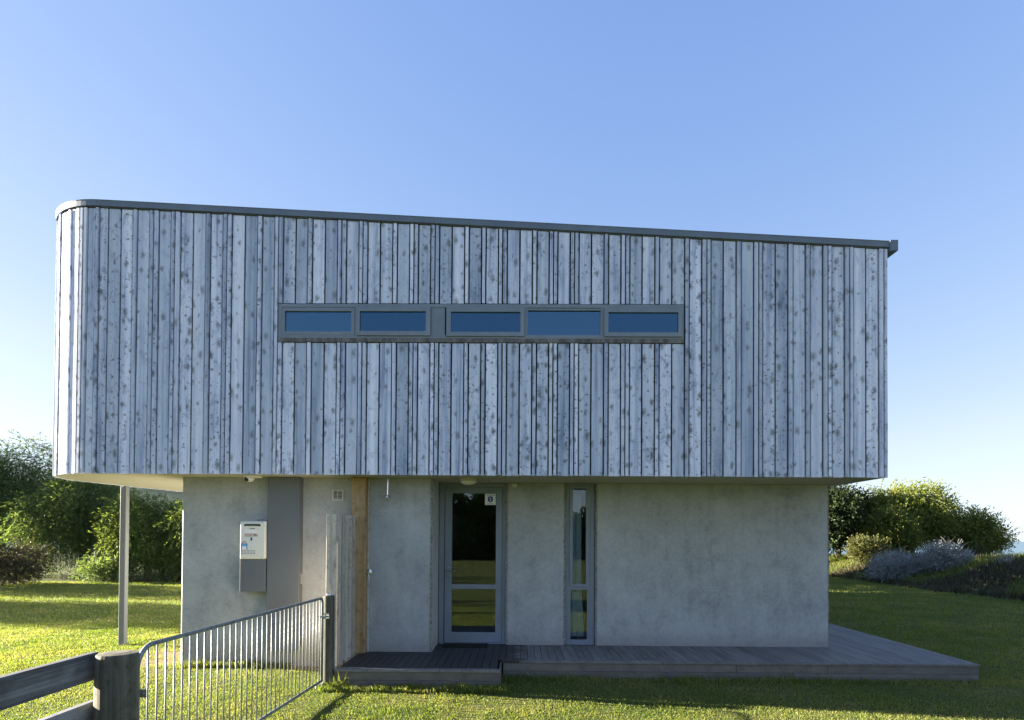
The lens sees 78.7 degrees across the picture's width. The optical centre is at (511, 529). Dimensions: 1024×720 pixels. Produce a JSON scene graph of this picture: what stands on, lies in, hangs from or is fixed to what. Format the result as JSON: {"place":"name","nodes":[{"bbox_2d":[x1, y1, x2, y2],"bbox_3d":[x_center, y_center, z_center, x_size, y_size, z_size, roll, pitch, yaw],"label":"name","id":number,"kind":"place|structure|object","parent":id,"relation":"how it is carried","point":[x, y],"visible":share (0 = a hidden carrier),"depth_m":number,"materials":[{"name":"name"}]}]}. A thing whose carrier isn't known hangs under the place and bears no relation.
{"place":"outdoors","nodes":[
{"label":"outdoors","id":0,"kind":"place"},
{"bbox_2d":[6,481,182,537],"bbox_3d":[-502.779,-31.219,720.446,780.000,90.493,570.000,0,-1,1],"label":"hill","id":1,"kind":"structure","parent":0,"point":[174,494],"depth_m":592.59,"materials":[{"name":"green plant"}]},
{"bbox_2d":[0,551,1023,719],"bbox_3d":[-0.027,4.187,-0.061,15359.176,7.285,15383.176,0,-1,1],"label":"lawn","id":2,"kind":"structure","parent":0,"point":[65,578],"depth_m":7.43,"materials":[{"name":"plant"}]},
{"bbox_2d":[0,429,61,556],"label":"feathery tree","id":3,"kind":"object","parent":2,"relation":"on","point":[11,473],"visible":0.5,"depth_m":28.97,"materials":[{"name":"green plant"}]},
{"bbox_2d":[0,536,64,585],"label":"shrub","id":4,"kind":"object","parent":2,"relation":"on","point":[19,566],"visible":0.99,"depth_m":22.88,"materials":[{"name":"green plant"}]},
{"bbox_2d":[0,650,139,719],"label":"rail fence","id":5,"kind":"object","parent":2,"relation":"on","point":[114,675],"visible":1,"depth_m":3.79,"materials":[{"name":"grey wood"}]},
{"bbox_2d":[139,597,329,719],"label":"metal gate","id":6,"kind":"structure","parent":5,"relation":"attached to","point":[144,692],"depth_m":5.61,"materials":[{"name":"metal"}]},
{"bbox_2d":[0,461,145,577],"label":"feathery tree","id":7,"kind":"object","parent":2,"relation":"on","point":[71,506],"visible":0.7,"depth_m":26.41,"materials":[{"name":"green plant"}]},
{"bbox_2d":[68,549,143,582],"bbox_3d":[-16.115,1.613,24.775,2.922,1.845,2.105,0,-1,1],"label":"shrub","id":8,"kind":"object","parent":2,"relation":"on","point":[103,573],"visible":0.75,"depth_m":24.44,"materials":[{"name":"green plant"}]},
{"bbox_2d":[45,551,174,581],"bbox_3d":[-16.519,1.583,24.741,10.391,1.400,0.083,1,-1,-22],"label":"wire fence","id":9,"kind":"object","parent":2,"relation":"on","point":[103,558],"visible":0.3,"depth_m":24.72,"materials":[{"name":"metal"}]},
{"bbox_2d":[81,486,181,580],"bbox_3d":[-15.158,0.396,26.220,4.518,4.455,4.475,1,-1,-11],"label":"feathery tree","id":10,"kind":"object","parent":2,"relation":"on","point":[144,540],"visible":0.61,"depth_m":25.20,"materials":[{"name":"green plant"}]},
{"bbox_2d":[147,498,182,580],"bbox_3d":[-12.228,0.533,25.748,5.232,4.562,4.214,0,-1,1],"label":"feathery tree","id":11,"kind":"object","parent":2,"relation":"on","point":[178,523],"visible":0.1,"depth_m":24.73,"materials":[{"name":"green plant"}]},
{"bbox_2d":[148,546,181,581],"bbox_3d":[-13.808,1.665,26.125,3.162,2.098,2.530,0,-1,1],"label":"shrub","id":12,"kind":"object","parent":2,"relation":"on","point":[171,574],"visible":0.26,"depth_m":25.48,"materials":[{"name":"green plant"}]},
{"bbox_2d":[315,593,333,688],"bbox_3d":[-2.274,1.501,7.590,0.134,1.448,0.235,0,-1,32],"label":"gate post","id":13,"kind":"object","parent":2,"relation":"on","point":[328,650],"visible":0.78,"depth_m":7.58,"materials":[{"name":"silver metal"}]},
{"bbox_2d":[331,673,348,689],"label":"grass tuft","id":14,"kind":"object","parent":2,"relation":"on","point":[334,682],"visible":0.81,"depth_m":7.47,"materials":[{"name":"green plant"}]},
{"bbox_2d":[326,514,355,679],"bbox_3d":[-2.227,0.849,8.161,0.142,2.073,0.896,0,-1,1],"label":"timber screen","id":15,"kind":"object","parent":2,"relation":"on","point":[340,553],"visible":0.92,"depth_m":7.95,"materials":[{"name":"grey wood"}]},
{"bbox_2d":[52,199,897,666],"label":"house","id":16,"kind":"structure","parent":2,"relation":"on","point":[696,421],"depth_m":8.35,"materials":[{"name":"wood"},{"name":"concrete"},{"name":"glass"}]},
{"bbox_2d":[243,475,261,481],"bbox_3d":[-3.526,-0.690,8.500,0.228,0.091,0.177,0,-1,1],"label":"security camera","id":17,"kind":"object","parent":16,"relation":"attached to","point":[249,478],"visible":1,"depth_m":8.44,"materials":[{"name":"beige plastic"}]},
{"bbox_2d":[240,519,267,591],"bbox_3d":[-3.589,0.362,8.710,0.360,1.007,0.193,0,-1,1],"label":"water heater","id":18,"kind":"object","parent":16,"relation":"attached to","point":[253,556],"visible":1,"depth_m":8.64,"materials":[{"name":"metal"}]},
{"bbox_2d":[332,490,343,499],"bbox_3d":[-2.452,-0.482,8.800,0.153,0.146,0.022,0,-1,1],"label":"wall vent","id":19,"kind":"object","parent":16,"relation":"attached to","point":[337,494],"depth_m":8.80,"materials":[{"name":"beige plastic"}]},
{"bbox_2d":[366,477,391,579],"bbox_3d":[-1.854,-0.006,8.674,0.357,1.432,0.110,0,-1,1],"label":"outdoor shower","id":20,"kind":"object","parent":16,"relation":"attached to","point":[369,571],"visible":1,"depth_m":8.66,"materials":[{"name":"silver metal"}]},
{"bbox_2d":[459,478,477,484],"bbox_3d":[-0.615,-0.669,8.797,0.264,0.086,0.176,0,-1,1],"label":"bulkhead light","id":21,"kind":"object","parent":16,"relation":"attached to","point":[468,481],"visible":1,"depth_m":8.74,"materials":[{"name":"beige plastic"}]},
{"bbox_2d":[444,487,502,641],"bbox_3d":[-0.586,0.537,9.474,0.874,2.350,0.111,0,-1,1],"label":"door","id":22,"kind":"structure","parent":16,"relation":"in","point":[493,495],"depth_m":9.48,"materials":[{"name":"grey metal"}]},
{"bbox_2d":[278,304,683,338],"bbox_3d":[-0.419,-2.767,8.346,5.398,0.458,0.120,0,-1,1],"label":"window","id":23,"kind":"structure","parent":16,"relation":"in","point":[540,321],"depth_m":8.32,"materials":[{"name":"blue glass"}]},
{"bbox_2d":[570,494,583,636],"bbox_3d":[0.998,0.555,9.559,0.235,2.180,0.036,0,-1,1],"label":"curtain","id":24,"kind":"object","parent":16,"relation":"hanging from","point":[576,619],"visible":0.85,"depth_m":9.56,"materials":[{"name":"fabric"}]},
{"bbox_2d":[565,484,594,644],"bbox_3d":[1.031,0.528,9.510,0.434,2.435,0.148,0,-1,1],"label":"window","id":25,"kind":"structure","parent":16,"relation":"in","point":[590,488],"depth_m":9.44,"materials":[{"name":"grey metal"}]},
{"bbox_2d":[334,623,979,687],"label":"deck","id":26,"kind":"structure","parent":2,"relation":"on","point":[851,653],"depth_m":8.18,"materials":[{"name":"grey wood"}]},
{"bbox_2d":[442,643,487,647],"bbox_3d":[-0.690,1.722,9.278,0.660,0.019,0.290,0,-1,1],"label":"doormat","id":27,"kind":"object","parent":26,"relation":"on","point":[479,645],"visible":1,"depth_m":9.22,"materials":[{"name":"rubber"}]},
{"bbox_2d":[829,483,874,556],"bbox_3d":[16.902,-0.610,34.185,5.163,5.435,5.126,1,-1,-40],"label":"broadleaf tree","id":28,"kind":"object","parent":2,"relation":"on","point":[846,512],"visible":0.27,"depth_m":32.81,"materials":[{"name":"green plant"}]},
{"bbox_2d":[843,533,895,564],"bbox_3d":[18.003,1.104,31.777,2.404,1.958,2.155,0,-1,1],"label":"straw shrub","id":29,"kind":"object","parent":2,"relation":"on","point":[861,549],"visible":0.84,"depth_m":31.42,"materials":[{"name":"green plant"}]},
{"bbox_2d":[852,501,932,555],"bbox_3d":[20.143,0.409,33.074,3.591,3.844,3.477,0,-1,41],"label":"coastal bush","id":30,"kind":"object","parent":2,"relation":"on","point":[897,528],"visible":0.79,"depth_m":32.35,"materials":[{"name":"green plant"}]},
{"bbox_2d":[857,545,930,582],"bbox_3d":[16.672,1.567,27.111,2.899,1.931,2.634,0,-1,1],"label":"silver bush","id":31,"kind":"object","parent":2,"relation":"on","point":[900,562],"visible":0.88,"depth_m":26.67,"materials":[{"name":"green plant"}]},
{"bbox_2d":[856,475,973,554],"bbox_3d":[22.260,-0.676,34.687,6.225,4.762,5.859,1,-1,-33],"label":"coastal bush","id":32,"kind":"object","parent":2,"relation":"on","point":[935,511],"visible":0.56,"depth_m":33.57,"materials":[{"name":"green plant"}]},
{"bbox_2d":[829,552,1023,600],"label":"scrub","id":33,"kind":"object","parent":2,"relation":"on","point":[957,579],"visible":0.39,"depth_m":22.98,"materials":[{"name":"green plant"}]},
{"bbox_2d":[911,534,980,572],"bbox_3d":[18.218,1.139,26.104,2.918,1.860,2.548,0,-1,1],"label":"silver bush","id":34,"kind":"object","parent":2,"relation":"on","point":[936,555],"visible":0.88,"depth_m":25.88,"materials":[{"name":"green plant"}]},
{"bbox_2d":[923,500,1023,555],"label":"coastal bush","id":35,"kind":"object","parent":2,"relation":"on","point":[983,530],"visible":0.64,"depth_m":33.78,"materials":[{"name":"green plant"}]},
{"bbox_2d":[966,539,991,555],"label":"flax plant","id":36,"kind":"object","parent":2,"relation":"on","point":[977,550],"visible":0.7,"depth_m":32.21,"materials":[{"name":"green plant"}]},
{"bbox_2d":[987,550,1017,566],"bbox_3d":[19.014,1.136,24.004,1.100,0.714,1.093,0,-1,44],"label":"tussock","id":37,"kind":"object","parent":2,"relation":"on","point":[999,561],"visible":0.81,"depth_m":23.94,"materials":[{"name":"grey plant"}]},
{"bbox_2d":[0,0,1023,541],"label":"sky","id":38,"kind":"structure","parent":0,"point":[902,121],"materials":[{"name":"blue"}]},
{"bbox_2d":[6,541,1023,554],"bbox_3d":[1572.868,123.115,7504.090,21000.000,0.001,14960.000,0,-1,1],"label":"sea","id":39,"kind":"structure","parent":0,"point":[1019,547],"depth_m":330.05,"materials":[{"name":"liquid"}]},
{"bbox_2d":[829,551,1023,596],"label":"bank grass","id":40,"kind":"structure","parent":0,"point":[949,571],"depth_m":25.29,"materials":[{"name":"green plant"}]}
]}

